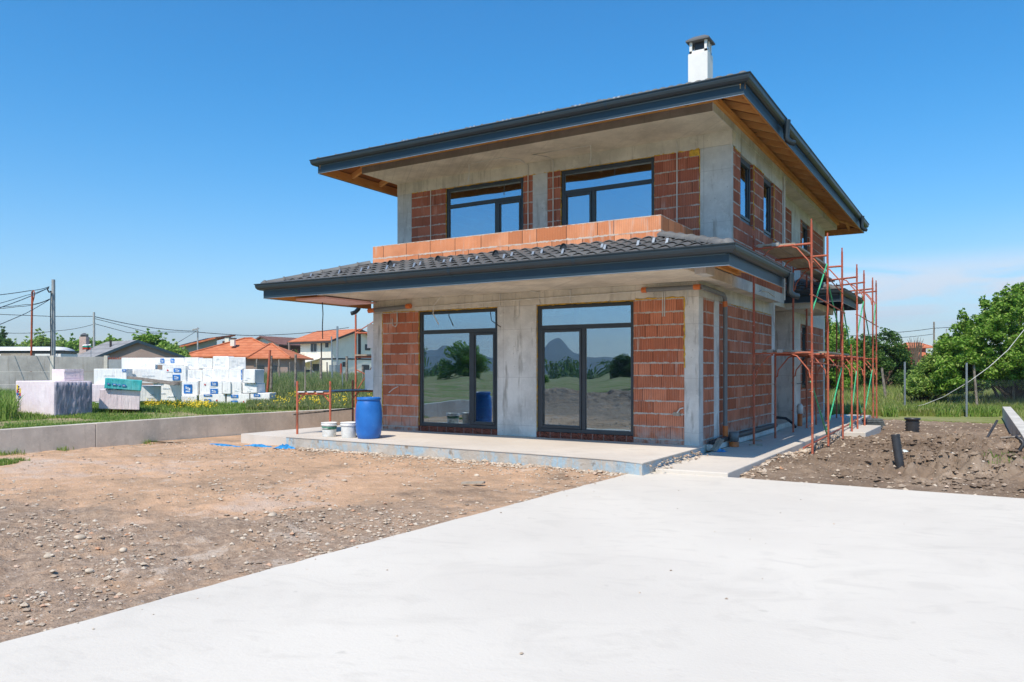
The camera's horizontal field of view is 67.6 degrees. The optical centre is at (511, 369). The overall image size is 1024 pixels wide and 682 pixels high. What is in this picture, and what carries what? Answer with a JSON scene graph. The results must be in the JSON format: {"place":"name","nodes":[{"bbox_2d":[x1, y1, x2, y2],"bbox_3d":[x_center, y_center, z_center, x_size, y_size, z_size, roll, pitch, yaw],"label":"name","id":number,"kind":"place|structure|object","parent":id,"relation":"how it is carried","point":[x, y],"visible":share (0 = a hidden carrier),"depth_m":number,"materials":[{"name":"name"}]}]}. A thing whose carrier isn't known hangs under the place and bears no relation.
{"place":"outdoors","nodes":[
{"label":"outdoors","id":0,"kind":"place"},
{"bbox_2d":[0,457,29,465],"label":"short grass","id":1,"kind":"structure","parent":0,"point":[5,461],"depth_m":13.88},
{"bbox_2d":[0,439,156,455],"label":"short grass","id":2,"kind":"structure","parent":0,"point":[20,452],"depth_m":16.36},
{"bbox_2d":[0,399,313,428],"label":"short grass","id":3,"kind":"structure","parent":0,"point":[203,410],"depth_m":22.53,"materials":[{"name":"plant"}]},
{"bbox_2d":[147,435,240,443],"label":"side yard","id":4,"kind":"structure","parent":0,"point":[235,438],"depth_m":19.08,"materials":[{"name":"brown soil"}]},
{"bbox_2d":[241,425,340,444],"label":"side terrace","id":5,"kind":"structure","parent":0,"point":[273,437],"depth_m":17.60,"materials":[{"name":"concrete"}]},
{"bbox_2d":[292,380,372,433],"bbox_3d":[-4.173,0.885,18.829,0.905,1.240,2.809,0,0,22],"label":"scaffolding","id":6,"kind":"object","parent":5,"relation":"on","point":[352,390],"visible":0.8,"depth_m":17.70,"materials":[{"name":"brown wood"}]},
{"bbox_2d":[354,314,372,410],"bbox_3d":[-3.032,-0.233,21.498,1.295,3.446,2.826,0,0,32],"label":"scaffolding","id":7,"kind":"object","parent":5,"relation":"on","point":[356,355],"visible":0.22,"depth_m":20.64,"materials":[{"name":"red metal"}]},
{"bbox_2d":[245,370,372,409],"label":"tall grass","id":8,"kind":"structure","parent":0,"point":[283,387],"depth_m":32.43,"materials":[{"name":"plant"}]},
{"bbox_2d":[0,440,620,642],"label":"dirt yard","id":9,"kind":"structure","parent":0,"point":[198,552],"depth_m":9.44,"materials":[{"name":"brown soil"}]},
{"bbox_2d":[276,447,626,476],"bbox_3d":[-1.490,1.707,14.126,8.364,0.201,0.742,0,0,33],"label":"rubble","id":10,"kind":"object","parent":9,"relation":"on","point":[459,461],"visible":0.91,"depth_m":13.81,"materials":[{"name":"gravel"}]},
{"bbox_2d":[0,377,892,426],"bbox_3d":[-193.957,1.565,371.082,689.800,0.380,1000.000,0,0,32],"label":"grass verge","id":11,"kind":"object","parent":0,"point":[182,414],"depth_m":21.58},
{"bbox_2d":[1,353,34,355],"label":"board pile","id":12,"kind":"object","parent":11,"relation":"on","point":[16,354],"visible":0.68,"depth_m":44.00,"materials":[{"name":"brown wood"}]},
{"bbox_2d":[30,290,34,355],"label":"red conduit pole","id":13,"kind":"object","parent":11,"relation":"on","point":[31,341],"visible":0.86,"depth_m":43.95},
{"bbox_2d":[0,347,78,384],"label":"caravan","id":14,"kind":"object","parent":11,"relation":"on","point":[60,351],"visible":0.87,"depth_m":46.02,"materials":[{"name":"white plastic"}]},
{"bbox_2d":[47,279,55,355],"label":"utility pole","id":15,"kind":"object","parent":11,"relation":"on","point":[52,327],"visible":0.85,"depth_m":44.91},
{"bbox_2d":[16,380,91,416],"bbox_3d":[-13.820,0.880,23.058,2.305,1.090,1.143,0,0,32],"label":"foam pallet","id":16,"kind":"object","parent":11,"relation":"on","point":[51,397],"visible":0.85,"depth_m":22.46,"materials":[{"name":"plastic"}]},
{"bbox_2d":[52,369,83,380],"bbox_3d":[-13.382,0.150,23.029,0.714,0.339,0.595,0,0,32],"label":"foam pack","id":17,"kind":"object","parent":16,"relation":"on","point":[67,374],"visible":1,"depth_m":22.83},
{"bbox_2d":[0,356,108,390],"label":"concrete fence","id":18,"kind":"object","parent":11,"relation":"on","point":[13,369],"visible":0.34,"depth_m":37.01,"materials":[{"name":"concrete"}]},
{"bbox_2d":[108,357,136,368],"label":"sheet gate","id":19,"kind":"structure","parent":18,"relation":"attached to","point":[114,363],"depth_m":37.00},
{"bbox_2d":[92,384,106,401],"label":"foam pack","id":20,"kind":"object","parent":11,"relation":"on","point":[96,388],"visible":0.3,"depth_m":25.85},
{"bbox_2d":[99,389,140,409],"bbox_3d":[-12.487,0.939,24.350,1.147,0.613,0.800,3,-1,-26],"label":"foam pack","id":21,"kind":"object","parent":11,"relation":"on","point":[119,399],"visible":0.87,"depth_m":23.99,"materials":[{"name":"plastic"}]},
{"bbox_2d":[104,378,141,390],"bbox_3d":[-12.352,0.459,24.299,1.050,0.326,0.826,6,-2,-26],"label":"film package","id":22,"kind":"object","parent":21,"relation":"on","point":[122,384],"visible":1,"depth_m":23.95},
{"bbox_2d":[0,387,245,419],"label":"weeds","id":23,"kind":"object","parent":11,"relation":"on","point":[8,404],"visible":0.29,"depth_m":22.24,"materials":[{"name":"green plant"}]},
{"bbox_2d":[140,385,160,400],"bbox_3d":[-13.055,0.835,27.479,0.791,0.531,1.522,0,0,-24],"label":"foam pack","id":24,"kind":"object","parent":11,"relation":"on","point":[150,392],"visible":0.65,"depth_m":26.84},
{"bbox_2d":[127,376,179,384],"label":"weathered boards","id":25,"kind":"object","parent":24,"relation":"on","point":[153,380],"visible":0.98,"depth_m":26.70,"materials":[{"name":"grey wood"}]},
{"bbox_2d":[153,383,181,401],"bbox_3d":[-13.390,0.952,30.059,1.159,0.882,0.772,0,0,-9],"label":"foam pack","id":26,"kind":"object","parent":11,"relation":"on","point":[172,392],"visible":0.32,"depth_m":29.71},
{"bbox_2d":[132,369,162,382],"bbox_3d":[-14.334,0.253,29.828,1.417,0.529,0.921,0,0,-17],"label":"foam pack","id":27,"kind":"object","parent":26,"relation":"on","point":[152,373],"visible":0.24,"depth_m":29.47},
{"bbox_2d":[122,358,157,368],"bbox_3d":[-14.736,-0.246,30.264,1.190,0.443,1.022,0,0,-20],"label":"foam pack","id":28,"kind":"object","parent":27,"relation":"on","point":[138,363],"visible":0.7,"depth_m":29.80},
{"bbox_2d":[143,397,212,407],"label":"yellow flowers","id":29,"kind":"object","parent":11,"relation":"on","point":[200,402],"visible":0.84,"depth_m":26.61,"materials":[{"name":"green plant"}]},
{"bbox_2d":[181,396,197,402],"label":"foam pack","id":30,"kind":"object","parent":11,"relation":"on","point":[183,398],"visible":0.29,"depth_m":28.99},
{"bbox_2d":[182,381,200,395],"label":"foam pack","id":31,"kind":"object","parent":30,"relation":"on","point":[190,388],"visible":0.93,"depth_m":29.13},
{"bbox_2d":[162,365,191,380],"bbox_3d":[-12.914,0.136,29.472,0.864,0.605,0.776,0,0,-7],"label":"foam pack","id":32,"kind":"object","parent":31,"relation":"on","point":[174,372],"visible":0.85,"depth_m":29.11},
{"bbox_2d":[155,358,183,364],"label":"foam pack","id":33,"kind":"object","parent":32,"relation":"on","point":[169,361],"visible":0.89,"depth_m":29.48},
{"bbox_2d":[187,370,202,380],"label":"foam pack","id":34,"kind":"object","parent":31,"relation":"on","point":[194,375],"visible":0.79,"depth_m":29.31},
{"bbox_2d":[184,357,198,368],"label":"foam pack","id":35,"kind":"object","parent":34,"relation":"on","point":[192,363],"visible":0.79,"depth_m":29.48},
{"bbox_2d":[179,334,235,351],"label":"solar house","id":36,"kind":"structure","parent":11,"relation":"on","point":[202,344],"depth_m":118.50,"materials":[{"name":"orange tile"}]},
{"bbox_2d":[199,394,226,403],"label":"foam pack","id":37,"kind":"object","parent":11,"relation":"on","point":[222,398],"visible":0.51,"depth_m":29.01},
{"bbox_2d":[200,381,222,393],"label":"foam pack","id":38,"kind":"object","parent":37,"relation":"on","point":[211,387],"visible":0.91,"depth_m":29.06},
{"bbox_2d":[203,369,214,380],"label":"foam pack","id":39,"kind":"object","parent":38,"relation":"on","point":[208,374],"visible":0.8,"depth_m":29.31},
{"bbox_2d":[199,358,212,368],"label":"foam pack","id":40,"kind":"object","parent":39,"relation":"on","point":[205,363],"visible":0.81,"depth_m":29.39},
{"bbox_2d":[215,369,228,380],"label":"foam pack","id":41,"kind":"object","parent":38,"relation":"on","point":[221,374],"visible":0.8,"depth_m":29.26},
{"bbox_2d":[213,356,231,368],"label":"foam pack","id":42,"kind":"object","parent":41,"relation":"on","point":[220,362],"visible":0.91,"depth_m":29.39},
{"bbox_2d":[227,393,249,403],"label":"foam pack","id":43,"kind":"object","parent":11,"relation":"on","point":[243,397],"visible":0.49,"depth_m":29.07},
{"bbox_2d":[223,381,231,393],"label":"foam pack","id":44,"kind":"object","parent":43,"relation":"on","point":[226,387],"visible":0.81,"depth_m":28.99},
{"bbox_2d":[231,381,242,393],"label":"foam pack","id":45,"kind":"object","parent":43,"relation":"on","point":[236,387],"visible":0.81,"depth_m":29.09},
{"bbox_2d":[229,369,243,380],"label":"foam pack","id":46,"kind":"object","parent":45,"relation":"on","point":[236,374],"visible":0.88,"depth_m":29.30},
{"bbox_2d":[228,357,245,368],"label":"foam pack","id":47,"kind":"object","parent":46,"relation":"on","point":[236,362],"visible":0.79,"depth_m":29.45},
{"bbox_2d":[250,392,275,399],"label":"foam pack","id":48,"kind":"object","parent":11,"relation":"on","point":[264,395],"visible":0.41,"depth_m":29.14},
{"bbox_2d":[243,383,264,392],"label":"foam pack","id":49,"kind":"object","parent":48,"relation":"on","point":[253,387],"visible":1,"depth_m":29.13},
{"bbox_2d":[243,369,263,382],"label":"foam pack","id":50,"kind":"object","parent":49,"relation":"on","point":[253,376],"visible":1,"depth_m":29.03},
{"bbox_2d":[266,350,270,391],"bbox_3d":[-9.898,0.326,30.994,0.253,2.267,0.109,0,0,3],"label":"fence post","id":51,"kind":"object","parent":11,"relation":"on","point":[268,373],"visible":0.71,"depth_m":30.95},
{"bbox_2d":[270,356,272,391],"bbox_3d":[-10.408,0.424,32.996,0.140,2.065,0.114,0,0,9],"label":"fence post","id":52,"kind":"object","parent":11,"relation":"on","point":[271,375],"visible":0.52,"depth_m":32.95,"materials":[{"name":"grey wood"}]},
{"bbox_2d":[193,391,372,407],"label":"yellow flowers","id":53,"kind":"object","parent":11,"relation":"on","point":[304,398],"visible":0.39,"depth_m":27.04,"materials":[{"name":"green plant"}]},
{"bbox_2d":[294,354,296,385],"bbox_3d":[-10.209,0.366,35.996,0.150,2.181,0.122,0,0,9],"label":"fence post","id":54,"kind":"object","parent":11,"relation":"on","point":[295,367],"visible":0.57,"depth_m":35.95,"materials":[{"name":"grey wood"}]},
{"bbox_2d":[287,326,370,373],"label":"white house","id":55,"kind":"structure","parent":11,"relation":"on","point":[315,346],"depth_m":112.54,"materials":[{"name":"paint"}]},
{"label":"utility pole","id":56,"kind":"object","parent":11,"relation":"on","visible":0},
{"bbox_2d":[199,327,348,335],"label":"overhead wire","id":57,"kind":"object","parent":56,"relation":"attached to","point":[275,334],"visible":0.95,"depth_m":108.92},
{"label":"foam pack","id":58,"kind":"object","parent":11,"relation":"on","visible":0},
{"bbox_2d":[94,369,132,383],"bbox_3d":[-14.981,0.254,28.718,1.136,0.585,0.776,0,0,-11],"label":"foam pack","id":59,"kind":"object","parent":58,"relation":"on","point":[100,375],"visible":0.69,"depth_m":28.36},
{"bbox_2d":[286,429,703,475],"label":"terrace","id":60,"kind":"structure","parent":0,"point":[634,458],"depth_m":14.49,"materials":[{"name":"concrete"}]},
{"bbox_2d":[321,422,336,436],"bbox_3d":[-3.988,1.300,16.669,0.347,0.310,0.346,0,0,32],"label":"plastic bucket","id":61,"kind":"object","parent":60,"relation":"on","point":[329,429],"visible":1,"depth_m":16.54,"materials":[{"name":"plastic"}]},
{"bbox_2d":[340,422,355,437],"bbox_3d":[-3.507,1.290,16.420,0.368,0.330,0.368,0,0,32],"label":"plastic bucket","id":62,"kind":"object","parent":60,"relation":"on","point":[348,429],"visible":0.84,"depth_m":16.28,"materials":[{"name":"plastic"}]},
{"bbox_2d":[355,397,381,438],"bbox_3d":[-3.046,1.019,16.254,0.566,0.872,0.566,0,0,32],"label":"plastic drum","id":63,"kind":"object","parent":60,"relation":"on","point":[368,418],"visible":1,"depth_m":16.03,"materials":[{"name":"plastic"}]},
{"bbox_2d":[0,472,1023,681],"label":"driveway","id":64,"kind":"structure","parent":0,"point":[870,584],"depth_m":5.43,"materials":[{"name":"concrete"}]},
{"bbox_2d":[0,0,1023,356],"label":"sky","id":65,"kind":"structure","parent":0,"point":[156,167],"materials":[{"name":"blue"}]},
{"bbox_2d":[655,414,870,477],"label":"path","id":66,"kind":"structure","parent":0,"point":[737,462],"depth_m":14.69,"materials":[{"name":"concrete"}]},
{"bbox_2d":[647,451,707,470],"bbox_3d":[2.881,1.539,13.062,0.295,0.112,2.647,0,0,32],"label":"rubble","id":67,"kind":"object","parent":66,"relation":"on","point":[684,458],"visible":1,"depth_m":13.16,"materials":[{"name":"gravel"}]},
{"bbox_2d":[797,403,802,425],"bbox_3d":[8.135,1.270,21.595,0.176,0.640,0.173,0,0,32],"label":"pipe stub","id":68,"kind":"object","parent":66,"relation":"on","point":[799,413],"visible":1,"depth_m":21.53,"materials":[{"name":"orange plastic"}]},
{"bbox_2d":[751,219,878,453],"bbox_3d":[8.570,-0.675,20.610,1.283,4.740,11.780,0,0,32],"label":"scaffolding","id":69,"kind":"object","parent":66,"relation":"on","point":[797,256],"visible":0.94,"depth_m":18.73,"materials":[{"name":"red metal"}]},
{"bbox_2d":[741,416,1023,497],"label":"topsoil","id":70,"kind":"structure","parent":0,"point":[923,471],"depth_m":12.93,"materials":[{"name":"soil"}]},
{"bbox_2d":[739,434,841,478],"bbox_3d":[8.148,1.703,19.184,0.518,0.330,17.452,0,0,32],"label":"rubble","id":71,"kind":"object","parent":70,"relation":"on","point":[800,451],"visible":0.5,"depth_m":14.78,"materials":[{"name":"stone"}]},
{"bbox_2d":[803,412,863,448],"bbox_3d":[8.517,1.440,19.775,0.060,0.250,10.803,0,0,31],"label":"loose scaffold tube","id":72,"kind":"object","parent":71,"relation":"on","point":[804,447],"visible":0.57,"depth_m":18.49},
{"bbox_2d":[834,424,880,436],"bbox_3d":[9.605,1.748,21.160,0.800,0.255,3.099,0,0,32],"label":"path step","id":73,"kind":"object","parent":70,"relation":"on","point":[866,430],"visible":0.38,"depth_m":20.44,"materials":[{"name":"concrete"}]},
{"bbox_2d":[744,419,1023,496],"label":"gravel","id":74,"kind":"structure","parent":70,"relation":"on","point":[915,477],"depth_m":13.00,"materials":[{"name":"stone"}]},
{"bbox_2d":[891,434,904,468],"bbox_3d":[6.659,1.510,13.162,0.156,0.811,0.277,0,0,-26],"label":"corrugated pipe","id":75,"kind":"object","parent":70,"relation":"on","point":[897,451],"visible":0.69,"depth_m":13.13,"materials":[{"name":"black plastic"}]},
{"bbox_2d":[904,417,920,431],"bbox_3d":[11.772,1.685,22.468,0.430,0.540,0.430,0,0,32],"label":"drain stub","id":76,"kind":"object","parent":70,"relation":"on","point":[912,424],"visible":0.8,"depth_m":22.32,"materials":[{"name":"black plastic"}]},
{"bbox_2d":[811,433,1023,492],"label":"soil clods","id":77,"kind":"object","parent":70,"relation":"on","point":[855,473],"visible":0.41,"depth_m":12.88,"materials":[{"name":"soil"}]},
{"bbox_2d":[982,450,1023,463],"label":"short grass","id":78,"kind":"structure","parent":70,"relation":"on","point":[997,457],"depth_m":12.73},
{"bbox_2d":[878,416,1004,423],"bbox_3d":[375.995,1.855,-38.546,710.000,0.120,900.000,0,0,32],"label":"meadow","id":79,"kind":"structure","parent":0,"point":[987,420],"depth_m":27.66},
{"bbox_2d":[829,316,861,391],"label":"leafy tree","id":80,"kind":"object","parent":79,"relation":"on","point":[832,348],"visible":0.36,"depth_m":42.97,"materials":[{"name":"green plant"}]},
{"bbox_2d":[839,327,915,387],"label":"dark bush","id":81,"kind":"object","parent":79,"relation":"on","point":[899,355],"visible":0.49,"depth_m":48.96,"materials":[{"name":"green plant"}]},
{"bbox_2d":[881,368,886,397],"bbox_3d":[17.577,0.880,36.058,0.334,1.963,0.122,0,0,32],"label":"fence post","id":82,"kind":"object","parent":79,"relation":"on","point":[883,381],"visible":0.57,"depth_m":36.03,"materials":[{"name":"grey wood"}]},
{"bbox_2d":[904,362,905,405],"bbox_3d":[16.005,0.765,31.136,0.075,2.180,0.074,0,0,32],"label":"fence post","id":83,"kind":"object","parent":79,"relation":"on","point":[904,383],"visible":0.71,"depth_m":31.11,"materials":[{"name":"metal"}]},
{"bbox_2d":[889,342,932,371],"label":"red roof house","id":84,"kind":"structure","parent":79,"relation":"on","point":[925,346],"depth_m":150.50,"materials":[{"name":"orange tile"}]},
{"bbox_2d":[908,337,923,366],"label":"bare tree","id":85,"kind":"object","parent":79,"relation":"on","point":[915,358],"visible":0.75,"depth_m":119.92,"materials":[{"name":"brown plant"}]},
{"bbox_2d":[829,378,1023,415],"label":"meadow grass","id":86,"kind":"structure","parent":79,"relation":"on","point":[893,391],"depth_m":32.52,"materials":[{"name":"plant"}]},
{"bbox_2d":[901,345,964,401],"bbox_3d":[18.843,0.396,34.035,2.634,3.075,3.888,0,0,32],"label":"light bush","id":87,"kind":"object","parent":79,"relation":"on","point":[918,381],"visible":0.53,"depth_m":33.36,"materials":[{"name":"green plant"}]},
{"bbox_2d":[881,398,1023,416],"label":"weeds","id":88,"kind":"object","parent":79,"relation":"on","point":[972,412],"visible":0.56,"depth_m":29.21,"materials":[{"name":"green plant"}]},
{"bbox_2d":[965,363,967,416],"bbox_3d":[17.285,0.795,29.057,0.075,2.120,0.074,0,0,32],"label":"fence post","id":89,"kind":"object","parent":79,"relation":"on","point":[966,389],"visible":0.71,"depth_m":29.03,"materials":[{"name":"metal"}]},
{"bbox_2d":[926,282,1023,401],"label":"bush","id":90,"kind":"object","parent":79,"relation":"on","point":[999,320],"visible":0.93,"depth_m":31.92,"materials":[{"name":"green plant"}]},
{"bbox_2d":[972,364,977,403],"bbox_3d":[18.839,0.805,31.040,0.246,2.107,0.102,0,0,32],"label":"fence post","id":91,"kind":"object","parent":79,"relation":"on","point":[975,388],"visible":0.65,"depth_m":31.02,"materials":[{"name":"grey wood"}]},
{"bbox_2d":[947,380,1023,404],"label":"fence","id":92,"kind":"object","parent":79,"relation":"on","point":[987,391],"visible":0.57,"depth_m":31.16,"materials":[{"name":"metal"}]},
{"bbox_2d":[1002,407,1023,442],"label":"boundary wall","id":93,"kind":"structure","parent":79,"relation":"on","point":[1013,421],"depth_m":21.71,"materials":[{"name":"concrete"}]},
{"bbox_2d":[919,330,1023,405],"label":"cable","id":94,"kind":"object","parent":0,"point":[978,374],"visible":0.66,"depth_m":29.37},
{"bbox_3d":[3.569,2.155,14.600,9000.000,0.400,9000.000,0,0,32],"label":"ground","id":95,"kind":"structure","parent":0,"visible":0},
{"bbox_2d":[0,326,14,346],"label":"leafy tree","id":96,"kind":"object","parent":95,"relation":"on","point":[4,342],"visible":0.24,"depth_m":124.33,"materials":[{"name":"green plant"}]},
{"bbox_2d":[19,328,49,346],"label":"leafy tree","id":97,"kind":"object","parent":95,"relation":"on","point":[41,340],"visible":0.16,"depth_m":148.76,"materials":[{"name":"green plant"}]},
{"bbox_2d":[49,332,66,346],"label":"leafy tree","id":98,"kind":"object","parent":95,"relation":"on","point":[61,342],"visible":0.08,"depth_m":149.23,"materials":[{"name":"green plant"}]},
{"bbox_2d":[63,332,96,352],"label":"leafy tree","id":99,"kind":"object","parent":95,"relation":"on","point":[73,345],"visible":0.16,"depth_m":138.97,"materials":[{"name":"green plant"}]},
{"bbox_2d":[95,333,121,345],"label":"leafy tree","id":100,"kind":"object","parent":95,"relation":"on","point":[107,339],"visible":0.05,"depth_m":149.14,"materials":[{"name":"green plant"}]},
{"bbox_2d":[77,333,188,384],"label":"grey roof house","id":101,"kind":"structure","parent":95,"relation":"on","point":[111,349],"depth_m":56.00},
{"bbox_2d":[132,328,168,348],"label":"leafy tree","id":102,"kind":"object","parent":95,"relation":"on","point":[153,339],"visible":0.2,"depth_m":81.34,"materials":[{"name":"green plant"}]},
{"bbox_2d":[0,408,354,454],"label":"boundary wall","id":103,"kind":"structure","parent":95,"relation":"on","point":[76,436],"depth_m":18.60,"materials":[{"name":"concrete"}]},
{"bbox_2d":[164,339,190,357],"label":"leafy tree","id":104,"kind":"object","parent":95,"relation":"on","point":[175,348],"visible":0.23,"depth_m":77.22,"materials":[{"name":"green plant"}]},
{"bbox_2d":[189,337,313,373],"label":"brown bungalow","id":105,"kind":"object","parent":95,"relation":"on","point":[251,349],"visible":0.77,"depth_m":88.83,"materials":[{"name":"orange tile"}]},
{"bbox_2d":[255,336,299,352],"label":"brown roof house","id":106,"kind":"structure","parent":95,"relation":"on","point":[280,341],"depth_m":129.85,"materials":[{"name":"tile"}]},
{"bbox_2d":[254,35,868,453],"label":"two storey house","id":107,"kind":"structure","parent":95,"relation":"on","point":[588,271],"depth_m":16.79,"materials":[{"name":"brick"}]},
{"bbox_2d":[420,308,496,428],"bbox_3d":[-1.239,-0.022,17.657,2.205,2.705,0.095,0,0,32],"label":"window","id":108,"kind":"structure","parent":107,"relation":"in","point":[473,423],"depth_m":17.43,"materials":[{"name":"black metal"}]},
{"bbox_2d":[447,178,522,237],"bbox_3d":[-0.657,-3.202,18.474,2.220,2.595,0.095,0,0,32],"label":"window","id":109,"kind":"structure","parent":107,"relation":"in","point":[498,202],"depth_m":18.27,"materials":[{"name":"black metal"}]},
{"bbox_2d":[538,301,633,435],"bbox_3d":[1.522,-0.022,15.957,2.220,2.705,0.095,0,0,32],"label":"window","id":110,"kind":"structure","parent":107,"relation":"in","point":[581,328],"depth_m":15.96,"materials":[{"name":"black metal"}]},
{"bbox_2d":[562,157,653,224],"bbox_3d":[2.089,-3.202,16.783,2.220,2.595,0.095,0,0,32],"label":"window","id":111,"kind":"structure","parent":107,"relation":"in","point":[591,191],"depth_m":16.92,"materials":[{"name":"black metal"}]},
{"bbox_2d":[740,156,749,225],"bbox_3d":[4.912,-3.782,16.251,0.095,1.355,0.970,0,0,32],"label":"window","id":112,"kind":"structure","parent":107,"relation":"in","point":[744,166],"depth_m":16.36,"materials":[{"name":"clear glass"}]},
{"bbox_2d":[764,178,770,238],"bbox_3d":[5.934,-3.782,17.912,0.095,1.355,0.910,0,0,32],"label":"window","id":113,"kind":"structure","parent":107,"relation":"in","point":[767,185],"depth_m":18.08,"materials":[{"name":"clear glass"}]},
{"bbox_2d":[802,325,805,387],"bbox_3d":[8.841,-0.407,23.333,0.080,1.905,0.820,0,0,32],"label":"window","id":114,"kind":"structure","parent":107,"relation":"in","point":[803,327],"depth_m":23.57,"materials":[{"name":"grey glass"}]},
{"bbox_2d":[802,223,806,249],"bbox_3d":[8.939,-3.770,23.478,0.095,1.430,0.970,0,0,32],"label":"window","id":115,"kind":"structure","parent":107,"relation":"in","point":[804,228],"depth_m":23.69,"materials":[{"name":"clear glass"}]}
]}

